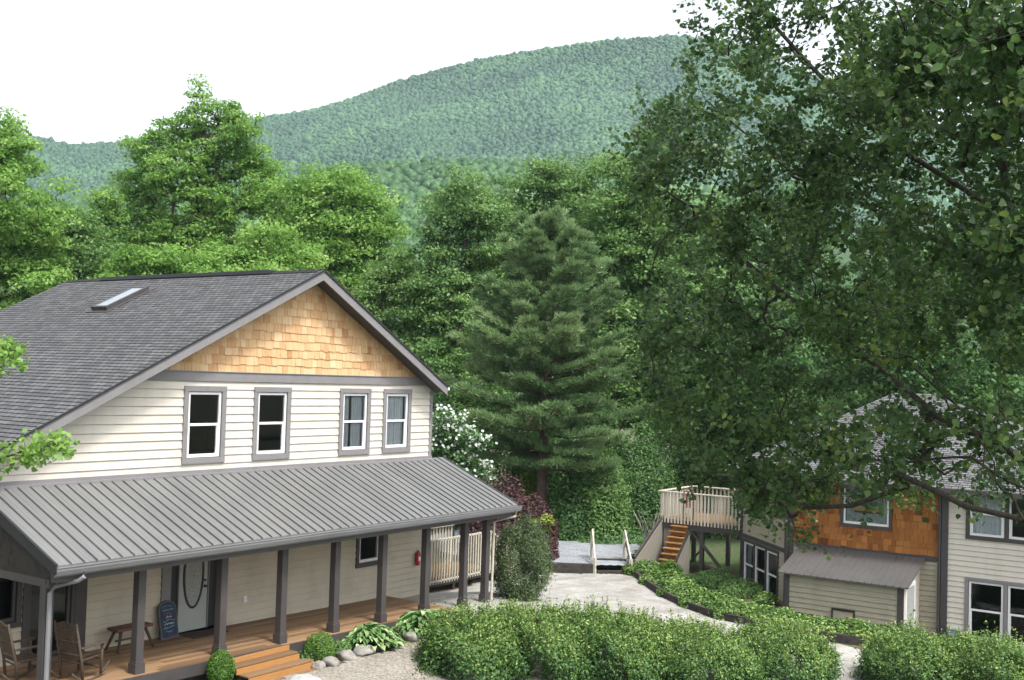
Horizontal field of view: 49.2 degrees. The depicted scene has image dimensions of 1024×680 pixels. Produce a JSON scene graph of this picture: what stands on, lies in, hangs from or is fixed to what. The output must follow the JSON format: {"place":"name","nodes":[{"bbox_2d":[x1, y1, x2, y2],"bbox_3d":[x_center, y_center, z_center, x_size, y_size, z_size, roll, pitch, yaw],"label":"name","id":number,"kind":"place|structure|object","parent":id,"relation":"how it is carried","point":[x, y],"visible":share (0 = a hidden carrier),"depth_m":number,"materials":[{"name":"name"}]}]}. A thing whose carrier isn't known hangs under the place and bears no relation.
{"place":"outdoors","nodes":[
{"label":"outdoors","id":0,"kind":"place"},
{"bbox_2d":[282,631,567,679],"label":"gravel path","id":1,"kind":"structure","parent":0,"point":[398,663],"depth_m":23.36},
{"bbox_2d":[0,428,1023,679],"bbox_3d":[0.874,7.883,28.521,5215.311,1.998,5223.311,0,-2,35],"label":"ground","id":2,"kind":"structure","parent":0,"point":[986,596],"depth_m":37.59,"materials":[{"name":"green plant"}]},
{"bbox_2d":[0,334,79,480],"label":"tree","id":3,"kind":"object","parent":2,"relation":"on","point":[39,449],"visible":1,"depth_m":8.78,"materials":[{"name":"green plant"}]},
{"bbox_2d":[0,105,83,309],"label":"broadleaf tree","id":4,"kind":"object","parent":2,"relation":"on","point":[39,220],"visible":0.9,"depth_m":51.19,"materials":[{"name":"green plant"}]},
{"bbox_2d":[9,202,129,301],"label":"broadleaf tree","id":5,"kind":"object","parent":2,"relation":"on","point":[92,248],"visible":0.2,"depth_m":57.42,"materials":[{"name":"green plant"}]},
{"bbox_2d":[87,242,226,278],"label":"broadleaf tree","id":6,"kind":"object","parent":2,"relation":"on","point":[171,261],"visible":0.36,"depth_m":51.47,"materials":[{"name":"green plant"}]},
{"bbox_2d":[58,73,302,271],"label":"broadleaf tree","id":7,"kind":"object","parent":2,"relation":"on","point":[191,232],"visible":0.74,"depth_m":63.10,"materials":[{"name":"green plant"}]},
{"bbox_2d":[206,649,235,679],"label":"boxwood","id":8,"kind":"object","parent":2,"relation":"on","point":[223,672],"visible":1,"depth_m":21.40,"materials":[{"name":"green plant"}]},
{"bbox_2d":[0,269,521,679],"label":"house","id":9,"kind":"structure","parent":2,"relation":"on","point":[261,475],"depth_m":24.93,"materials":[{"name":"beige paint"}]},
{"bbox_2d":[0,580,22,627],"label":"window","id":10,"kind":"structure","parent":9,"relation":"in","point":[16,587],"depth_m":20.81,"materials":[{"name":"beige paint"}]},
{"bbox_2d":[0,621,54,679],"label":"rocking chair","id":11,"kind":"object","parent":9,"relation":"on","point":[7,648],"visible":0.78,"depth_m":19.57,"materials":[{"name":"brown wood"}]},
{"bbox_2d":[20,583,75,662],"bbox_3d":[-8.876,5.033,21.416,0.146,2.280,1.140,0,-2,35],"label":"window","id":12,"kind":"structure","parent":9,"relation":"in","point":[70,589],"depth_m":21.05,"materials":[{"name":"beige paint"}]},
{"bbox_2d":[51,620,109,679],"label":"rocking chair","id":13,"kind":"object","parent":9,"relation":"on","point":[65,633],"visible":0.99,"depth_m":19.77,"materials":[{"name":"brown wood"}]},
{"bbox_2d":[104,622,153,653],"bbox_3d":[-7.664,5.961,22.413,0.449,0.470,0.888,0,-2,35],"label":"log bench","id":14,"kind":"object","parent":9,"relation":"on","point":[120,629],"visible":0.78,"depth_m":22.20,"materials":[{"name":"red wood"}]},
{"bbox_2d":[157,600,178,639],"bbox_3d":[-7.241,5.879,23.512,0.187,0.770,0.500,1,-2,29],"label":"chalkboard sign","id":15,"kind":"object","parent":9,"relation":"on","point":[167,619],"visible":1,"depth_m":23.48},
{"bbox_2d":[178,561,207,632],"bbox_3d":[-6.910,5.270,24.236,0.110,2.034,0.790,0,-2,35],"label":"door","id":16,"kind":"structure","parent":9,"relation":"in","point":[193,576],"depth_m":24.23,"materials":[{"name":"grey paint"}]},
{"bbox_2d":[179,628,228,638],"bbox_3d":[-6.630,6.309,24.026,0.500,0.016,0.960,0,-2,35],"label":"door mat","id":17,"kind":"object","parent":9,"relation":"on","point":[201,633],"depth_m":23.91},
{"bbox_2d":[181,386,226,463],"bbox_3d":[-6.762,1.849,24.462,0.146,1.685,1.171,0,-2,35],"label":"window","id":18,"kind":"structure","parent":9,"relation":"in","point":[218,455],"depth_m":24.51,"materials":[{"name":"grey paint"}]},
{"bbox_2d":[251,387,291,460],"bbox_3d":[-5.637,1.942,26.097,0.146,1.685,1.161,0,-2,35],"label":"window","id":19,"kind":"structure","parent":9,"relation":"in","point":[284,452],"depth_m":26.16,"materials":[{"name":"grey paint"}]},
{"bbox_2d":[337,388,371,455],"bbox_3d":[-4.061,2.073,28.450,0.216,1.685,1.151,0,-2,35],"label":"window","id":20,"kind":"structure","parent":9,"relation":"in","point":[359,428],"depth_m":28.57,"materials":[{"name":"grey paint"}]},
{"bbox_2d":[355,536,377,568],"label":"window","id":21,"kind":"structure","parent":9,"relation":"in","point":[358,541],"depth_m":28.69,"materials":[{"name":"beige paint"}]},
{"bbox_2d":[381,389,411,452],"bbox_3d":[-3.130,2.150,29.804,0.216,1.685,1.140,0,-2,35],"label":"window","id":22,"kind":"structure","parent":9,"relation":"in","point":[392,420],"depth_m":29.91,"materials":[{"name":"grey paint"}]},
{"bbox_2d":[415,550,420,564],"bbox_3d":[-2.560,5.909,30.382,0.151,0.430,0.147,2,-2,-5],"label":"fire extinguisher","id":23,"kind":"object","parent":9,"relation":"attached to","point":[417,557],"visible":1,"depth_m":30.35,"materials":[{"name":"red metal"}]},
{"bbox_2d":[198,217,334,271],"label":"broadleaf tree","id":24,"kind":"object","parent":2,"relation":"on","point":[240,256],"visible":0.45,"depth_m":53.32,"materials":[{"name":"green plant"}]},
{"bbox_2d":[289,674,321,679],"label":"rock","id":25,"kind":"object","parent":2,"relation":"on","point":[303,677],"visible":1,"depth_m":22.01,"materials":[{"name":"stone"}]},
{"bbox_2d":[298,649,314,665],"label":"plant","id":26,"kind":"object","parent":2,"relation":"on","point":[302,655],"visible":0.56,"depth_m":23.36,"materials":[{"name":"green plant"}]},
{"bbox_2d":[311,660,325,669],"bbox_3d":[-3.989,6.754,23.152,0.277,0.237,0.324,0,-2,32],"label":"rock","id":27,"kind":"object","parent":2,"relation":"on","point":[318,664],"visible":0.9,"depth_m":23.05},
{"bbox_2d":[304,631,335,661],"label":"boxwood","id":28,"kind":"object","parent":2,"relation":"on","point":[318,649],"visible":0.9,"depth_m":23.52,"materials":[{"name":"green plant"}]},
{"bbox_2d":[321,656,339,666],"bbox_3d":[-3.796,6.749,23.383,0.316,0.270,0.423,3,-3,-40],"label":"rock","id":29,"kind":"object","parent":2,"relation":"on","point":[330,661],"visible":0.83,"depth_m":23.27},
{"bbox_2d":[255,159,417,321],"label":"broadleaf tree","id":30,"kind":"object","parent":2,"relation":"on","point":[334,234],"visible":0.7,"depth_m":59.12,"materials":[{"name":"green plant"}]},
{"bbox_2d":[327,640,351,657],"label":"plant","id":31,"kind":"object","parent":2,"relation":"on","point":[340,646],"visible":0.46,"depth_m":24.16,"materials":[{"name":"green plant"}]},
{"bbox_2d":[337,649,357,660],"bbox_3d":[-3.523,6.786,23.901,0.462,0.311,0.351,2,-2,-4],"label":"rock","id":32,"kind":"object","parent":2,"relation":"on","point":[346,655],"visible":0.84,"depth_m":23.81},
{"bbox_2d":[353,644,375,655],"bbox_3d":[-3.225,6.805,24.396,0.499,0.279,0.365,2,-2,-16],"label":"rock","id":33,"kind":"object","parent":2,"relation":"on","point":[359,650],"visible":0.91,"depth_m":24.30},
{"bbox_2d":[342,622,405,651],"bbox_3d":[-3.188,6.592,25.034,1.618,0.478,1.613,0,-2,35],"label":"hosta","id":34,"kind":"object","parent":2,"relation":"on","point":[388,634],"visible":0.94,"depth_m":24.75,"materials":[{"name":"green plant"}]},
{"bbox_2d":[347,242,448,352],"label":"broadleaf tree","id":35,"kind":"object","parent":2,"relation":"on","point":[381,288],"visible":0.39,"depth_m":55.36,"materials":[{"name":"green plant"}]},
{"bbox_2d":[403,631,420,641],"bbox_3d":[-2.301,6.862,25.769,0.425,0.302,0.334,1,-2,12],"label":"rock","id":36,"kind":"object","parent":2,"relation":"on","point":[411,636],"visible":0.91,"depth_m":25.64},
{"bbox_2d":[391,609,444,637],"bbox_3d":[-2.086,6.632,26.508,1.766,0.458,1.809,0,-2,35],"label":"hosta","id":37,"kind":"object","parent":2,"relation":"on","point":[408,619],"visible":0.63,"depth_m":26.14,"materials":[{"name":"green plant"}]},
{"bbox_2d":[431,362,464,532],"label":"shrub","id":38,"kind":"object","parent":2,"relation":"on","point":[438,396],"visible":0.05,"depth_m":50.07,"materials":[{"name":"green plant"}]},
{"bbox_2d":[392,163,519,434],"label":"broadleaf tree","id":39,"kind":"object","parent":2,"relation":"on","point":[454,281],"visible":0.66,"depth_m":54.23,"materials":[{"name":"green plant"}]},
{"bbox_2d":[431,404,497,557],"bbox_3d":[-2.087,5.032,40.054,2.920,5.482,2.852,0,-2,35],"label":"dogwood tree","id":40,"kind":"object","parent":2,"relation":"on","point":[451,443],"visible":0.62,"depth_m":39.65,"materials":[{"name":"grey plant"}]},
{"bbox_2d":[407,597,537,679],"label":"hedge shrub","id":41,"kind":"object","parent":2,"relation":"on","point":[446,634],"visible":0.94,"depth_m":23.51,"materials":[{"name":"green plant"}]},
{"bbox_2d":[429,525,516,589],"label":"fence","id":42,"kind":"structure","parent":2,"relation":"on","point":[444,573],"depth_m":32.40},
{"bbox_2d":[456,518,504,563],"bbox_3d":[-0.999,6.649,38.002,1.656,2.197,1.935,0,-2,35],"label":"shrub","id":43,"kind":"object","parent":2,"relation":"on","point":[476,525],"visible":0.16,"depth_m":37.53,"materials":[{"name":"purple plant"}]},
{"bbox_2d":[446,371,565,530],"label":"shrub","id":44,"kind":"object","parent":2,"relation":"on","point":[510,469],"visible":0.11,"depth_m":49.28,"materials":[{"name":"green plant"}]},
{"bbox_2d":[493,472,525,544],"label":"shrub","id":45,"kind":"object","parent":2,"relation":"on","point":[509,490],"visible":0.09,"depth_m":40.51,"materials":[{"name":"purple plant"}]},
{"bbox_2d":[489,505,557,602],"bbox_3d":[0.282,6.020,30.590,1.916,3.090,1.973,2,-2,-17],"label":"conical shrub","id":46,"kind":"object","parent":2,"relation":"on","point":[523,590],"visible":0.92,"depth_m":30.13,"materials":[{"name":"green plant"}]},
{"bbox_2d":[517,468,536,505],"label":"shrub","id":47,"kind":"object","parent":2,"relation":"on","point":[528,487],"visible":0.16,"depth_m":46.89,"materials":[{"name":"green plant"}]},
{"bbox_2d":[495,492,559,560],"bbox_3d":[0.479,6.612,39.056,2.241,2.638,2.711,0,-2,35],"label":"shrub","id":48,"kind":"object","parent":2,"relation":"on","point":[554,546],"visible":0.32,"depth_m":38.66,"materials":[{"name":"purple plant"}]},
{"bbox_2d":[471,591,598,679],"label":"hedge shrub","id":49,"kind":"object","parent":2,"relation":"on","point":[548,626],"visible":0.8,"depth_m":24.08,"materials":[{"name":"green plant"}]},
{"bbox_2d":[431,529,639,565],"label":"gravel lot","id":50,"kind":"structure","parent":2,"relation":"on","point":[573,552],"depth_m":41.18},
{"bbox_2d":[529,512,554,531],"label":"shrub","id":51,"kind":"object","parent":2,"relation":"on","point":[548,521],"visible":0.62,"depth_m":37.90,"materials":[{"name":"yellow plant"}]},
{"bbox_2d":[439,205,650,518],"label":"pine tree","id":52,"kind":"object","parent":2,"relation":"on","point":[565,321],"visible":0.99,"depth_m":44.61,"materials":[{"name":"green plant"}]},
{"bbox_2d":[476,558,626,573],"bbox_3d":[1.398,7.669,38.280,5.521,0.511,1.545,2,-2,-9],"label":"timber edging","id":53,"kind":"object","parent":2,"relation":"on","point":[577,568],"visible":0.45,"depth_m":37.75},
{"bbox_2d":[461,147,644,437],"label":"broadleaf tree","id":54,"kind":"object","parent":2,"relation":"on","point":[552,186],"visible":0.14,"depth_m":61.19,"materials":[{"name":"green plant"}]},
{"bbox_2d":[510,373,627,515],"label":"shrub","id":55,"kind":"object","parent":2,"relation":"on","point":[581,396],"visible":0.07,"depth_m":52.23,"materials":[{"name":"green plant"}]},
{"bbox_2d":[550,471,591,540],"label":"shrub","id":56,"kind":"object","parent":2,"relation":"on","point":[561,516],"visible":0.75,"depth_m":44.40,"materials":[{"name":"green plant"}]},
{"bbox_2d":[590,529,596,573],"bbox_3d":[2.828,7.375,38.809,0.134,1.386,2.048,2,-2,1],"label":"handrail","id":57,"kind":"object","parent":2,"relation":"on","point":[592,549],"visible":0.79,"depth_m":38.88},
{"bbox_2d":[561,438,635,540],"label":"shrub","id":58,"kind":"object","parent":2,"relation":"on","point":[591,494],"visible":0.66,"depth_m":45.05,"materials":[{"name":"green plant"}]},
{"bbox_2d":[563,526,643,552],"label":"shrub","id":59,"kind":"object","parent":2,"relation":"on","point":[638,539],"visible":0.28,"depth_m":44.29,"materials":[{"name":"green plant"}]},
{"bbox_2d":[560,595,682,679],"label":"hedge shrub","id":60,"kind":"object","parent":2,"relation":"on","point":[634,635],"visible":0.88,"depth_m":24.28,"materials":[{"name":"green plant"}]},
{"bbox_2d":[622,530,632,568],"bbox_3d":[4.028,7.431,38.922,0.135,1.387,2.036,2,-2,-1],"label":"handrail","id":61,"kind":"object","parent":2,"relation":"on","point":[625,543],"visible":0.77,"depth_m":39.47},
{"bbox_2d":[594,420,678,541],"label":"shrub","id":62,"kind":"object","parent":2,"relation":"on","point":[633,473],"visible":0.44,"depth_m":47.22,"materials":[{"name":"green plant"}]},
{"bbox_2d":[633,511,663,539],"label":"bare shrub","id":63,"kind":"object","parent":2,"relation":"on","point":[646,527],"visible":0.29,"depth_m":42.91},
{"bbox_2d":[621,559,676,575],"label":"border shrub","id":64,"kind":"object","parent":2,"relation":"on","point":[643,567],"visible":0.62,"depth_m":37.73,"materials":[{"name":"green plant"}]},
{"bbox_2d":[575,148,729,455],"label":"broadleaf tree","id":65,"kind":"object","parent":2,"relation":"on","point":[624,223],"visible":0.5,"depth_m":56.95,"materials":[{"name":"green plant"}]},
{"bbox_2d":[627,403,702,528],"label":"shrub","id":66,"kind":"object","parent":2,"relation":"on","point":[670,446],"visible":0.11,"depth_m":53.73,"materials":[{"name":"green plant"}]},
{"bbox_2d":[638,570,695,589],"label":"border shrub","id":67,"kind":"object","parent":2,"relation":"on","point":[661,579],"visible":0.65,"depth_m":36.24,"materials":[{"name":"green plant"}]},
{"bbox_2d":[654,559,683,574],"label":"garden shrub","id":68,"kind":"object","parent":2,"relation":"on","point":[671,564],"visible":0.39,"depth_m":37.43,"materials":[{"name":"green plant"}]},
{"bbox_2d":[645,446,709,540],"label":"shrub","id":69,"kind":"object","parent":2,"relation":"on","point":[681,476],"visible":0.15,"depth_m":49.64,"materials":[{"name":"green plant"}]},
{"bbox_2d":[656,581,711,597],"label":"border shrub","id":70,"kind":"object","parent":2,"relation":"on","point":[685,588],"visible":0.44,"depth_m":34.67,"materials":[{"name":"green plant"}]},
{"bbox_2d":[633,485,740,574],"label":"raised deck","id":71,"kind":"structure","parent":2,"relation":"on","point":[657,544],"depth_m":40.21,"materials":[{"name":"beige paint"}]},
{"bbox_2d":[641,609,772,679],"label":"hedge shrub","id":72,"kind":"object","parent":2,"relation":"on","point":[716,648],"visible":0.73,"depth_m":24.51,"materials":[{"name":"green plant"}]},
{"bbox_2d":[677,422,738,539],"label":"shrub","id":73,"kind":"object","parent":2,"relation":"on","point":[712,535],"visible":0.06,"depth_m":50.03,"materials":[{"name":"green plant"}]},
{"bbox_2d":[677,589,740,608],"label":"border shrub","id":74,"kind":"object","parent":2,"relation":"on","point":[705,599],"visible":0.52,"depth_m":33.16,"materials":[{"name":"green plant"}]},
{"bbox_2d":[619,188,808,460],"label":"broadleaf tree","id":75,"kind":"object","parent":2,"relation":"on","point":[739,286],"visible":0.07,"depth_m":57.84,"materials":[{"name":"green plant"}]},
{"bbox_2d":[693,567,736,588],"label":"garden shrub","id":76,"kind":"object","parent":2,"relation":"on","point":[705,577],"visible":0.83,"depth_m":37.56,"materials":[{"name":"green plant"}]},
{"bbox_2d":[707,598,765,620],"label":"border shrub","id":77,"kind":"object","parent":2,"relation":"on","point":[738,607],"visible":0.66,"depth_m":31.87,"materials":[{"name":"green plant"}]},
{"bbox_2d":[718,577,763,598],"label":"garden shrub","id":78,"kind":"object","parent":2,"relation":"on","point":[742,588],"visible":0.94,"depth_m":36.11,"materials":[{"name":"green plant"}]},
{"bbox_2d":[655,286,834,539],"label":"broadleaf tree","id":79,"kind":"object","parent":2,"relation":"on","point":[806,361],"visible":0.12,"depth_m":48.58,"materials":[{"name":"green plant"}]},
{"bbox_2d":[631,570,873,645],"bbox_3d":[6.632,8.051,32.975,2.860,0.771,10.917,4,-3,-41],"label":"border edging","id":80,"kind":"object","parent":2,"relation":"on","point":[837,638],"visible":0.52,"depth_m":31.56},
{"bbox_2d":[752,591,778,606],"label":"garden shrub","id":81,"kind":"object","parent":2,"relation":"on","point":[759,598],"visible":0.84,"depth_m":34.66,"materials":[{"name":"green plant"}]},
{"bbox_2d":[743,604,807,626],"bbox_3d":[7.415,7.760,31.259,2.000,0.646,1.292,1,-2,20],"label":"border shrub","id":82,"kind":"object","parent":2,"relation":"on","point":[766,611],"visible":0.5,"depth_m":31.10,"materials":[{"name":"green plant"}]},
{"bbox_2d":[726,602,844,679],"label":"hedge shrub","id":83,"kind":"object","parent":2,"relation":"on","point":[778,644],"visible":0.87,"depth_m":25.34,"materials":[{"name":"green plant"}]},
{"bbox_2d":[591,0,1023,562],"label":"tree","id":84,"kind":"object","parent":2,"relation":"on","point":[945,54],"visible":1,"depth_m":9.51,"materials":[{"name":"green plant"}]},
{"bbox_2d":[722,177,893,412],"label":"broadleaf tree","id":85,"kind":"object","parent":2,"relation":"on","point":[757,249],"visible":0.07,"depth_m":62.31,"materials":[{"name":"green plant"}]},
{"bbox_2d":[789,613,849,633],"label":"border shrub","id":86,"kind":"object","parent":2,"relation":"on","point":[815,622],"visible":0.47,"depth_m":30.49,"materials":[{"name":"green plant"}]},
{"bbox_2d":[826,617,893,645],"bbox_3d":[9.472,7.949,30.589,1.981,0.680,1.268,1,-2,20],"label":"border shrub","id":87,"kind":"object","parent":2,"relation":"on","point":[857,627],"visible":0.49,"depth_m":30.32,"materials":[{"name":"green plant"}]},
{"bbox_2d":[717,393,1023,644],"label":"house","id":88,"kind":"structure","parent":2,"relation":"on","point":[878,577],"depth_m":32.99,"materials":[{"name":"beige paint"}]},
{"bbox_2d":[742,537,752,581],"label":"window","id":89,"kind":"structure","parent":88,"relation":"in","point":[747,565],"depth_m":38.82,"materials":[{"name":"beige paint"}]},
{"bbox_2d":[752,542,764,582],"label":"window","id":90,"kind":"structure","parent":88,"relation":"in","point":[755,545],"depth_m":37.85,"materials":[{"name":"beige paint"}]},
{"bbox_2d":[764,546,778,595],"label":"window","id":91,"kind":"structure","parent":88,"relation":"in","point":[768,550],"depth_m":36.83,"materials":[{"name":"beige paint"}]},
{"bbox_2d":[840,485,892,530],"bbox_3d":[10.833,5.012,34.149,1.580,1.480,0.146,0,-2,35],"label":"window","id":92,"kind":"structure","parent":88,"relation":"in","point":[856,512],"depth_m":34.18,"materials":[{"name":"grey glass"}]},
{"bbox_2d":[907,586,914,628],"bbox_3d":[11.479,7.900,32.185,0.080,1.570,0.800,0,-2,35],"label":"door","id":93,"kind":"structure","parent":88,"relation":"in","point":[910,592],"depth_m":32.22,"materials":[{"name":"grey paint"}]},
{"bbox_2d":[964,577,1003,641],"bbox_3d":[13.520,7.765,32.000,1.051,1.850,0.146,0,-2,35],"label":"window","id":94,"kind":"structure","parent":88,"relation":"in","point":[968,610],"depth_m":32.17,"materials":[{"name":"grey paint"}]},
{"bbox_2d":[965,495,1004,542],"bbox_3d":[13.623,5.015,32.126,1.051,1.480,0.216,0,-2,35],"label":"window","id":95,"kind":"structure","parent":88,"relation":"in","point":[993,529],"depth_m":32.14,"materials":[{"name":"grey glass"}]},
{"bbox_2d":[1003,581,1023,643],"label":"window","id":96,"kind":"structure","parent":88,"relation":"in","point":[1007,585],"depth_m":31.61,"materials":[{"name":"grey paint"}]},
{"bbox_2d":[1004,498,1023,544],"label":"window","id":97,"kind":"structure","parent":88,"relation":"in","point":[1008,538],"depth_m":31.69,"materials":[{"name":"beige paint"}]},
{"bbox_2d":[776,223,997,418],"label":"broadleaf tree","id":98,"kind":"object","parent":2,"relation":"on","point":[886,390],"visible":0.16,"depth_m":53.50,"materials":[{"name":"green plant"}]},
{"bbox_2d":[866,622,935,642],"bbox_3d":[10.597,8.059,30.453,2.023,0.699,1.300,1,-2,20],"label":"border shrub","id":99,"kind":"object","parent":2,"relation":"on","point":[887,627],"visible":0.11,"depth_m":30.48,"materials":[{"name":"green plant"}]},
{"bbox_2d":[847,613,970,679],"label":"hedge shrub","id":100,"kind":"object","parent":2,"relation":"on","point":[911,649],"visible":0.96,"depth_m":25.51,"materials":[{"name":"green plant"}]},
{"bbox_2d":[897,214,1023,422],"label":"broadleaf tree","id":101,"kind":"object","parent":2,"relation":"on","point":[990,364],"visible":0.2,"depth_m":55.57,"materials":[{"name":"green plant"}]},
{"bbox_2d":[926,621,1023,679],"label":"hedge shrub","id":102,"kind":"object","parent":2,"relation":"on","point":[988,657],"visible":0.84,"depth_m":24.85,"materials":[{"name":"green plant"}]},
{"bbox_2d":[0,206,1023,428],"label":"hill","id":103,"kind":"structure","parent":0,"point":[846,255],"depth_m":352.86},
{"bbox_2d":[61,155,793,342],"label":"hill forest","id":104,"kind":"object","parent":103,"relation":"on","point":[413,180],"visible":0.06,"depth_m":432.42,"materials":[{"name":"green plant"}]},
{"bbox_2d":[0,0,1023,143],"label":"sky","id":105,"kind":"structure","parent":0,"point":[88,71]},
{"bbox_2d":[76,47,959,210],"bbox_3d":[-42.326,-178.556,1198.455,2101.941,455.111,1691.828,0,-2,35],"label":"mountain","id":106,"kind":"structure","parent":0,"point":[582,112],"depth_m":1239.86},
{"bbox_2d":[2,33,1022,246],"bbox_3d":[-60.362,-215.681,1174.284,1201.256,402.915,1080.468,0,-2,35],"label":"mountain forest","id":107,"kind":"object","parent":106,"relation":"on","point":[405,125],"visible":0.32,"depth_m":1264.52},
{"bbox_2d":[402,573,929,679],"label":"driveway","id":108,"kind":"structure","parent":0,"point":[629,591],"depth_m":32.13,"materials":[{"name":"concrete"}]},
{"bbox_2d":[683,491,695,519],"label":"deck chair","id":109,"kind":"object","parent":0,"point":[689,503],"visible":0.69,"depth_m":41.18,"materials":[{"name":"brown wood"}]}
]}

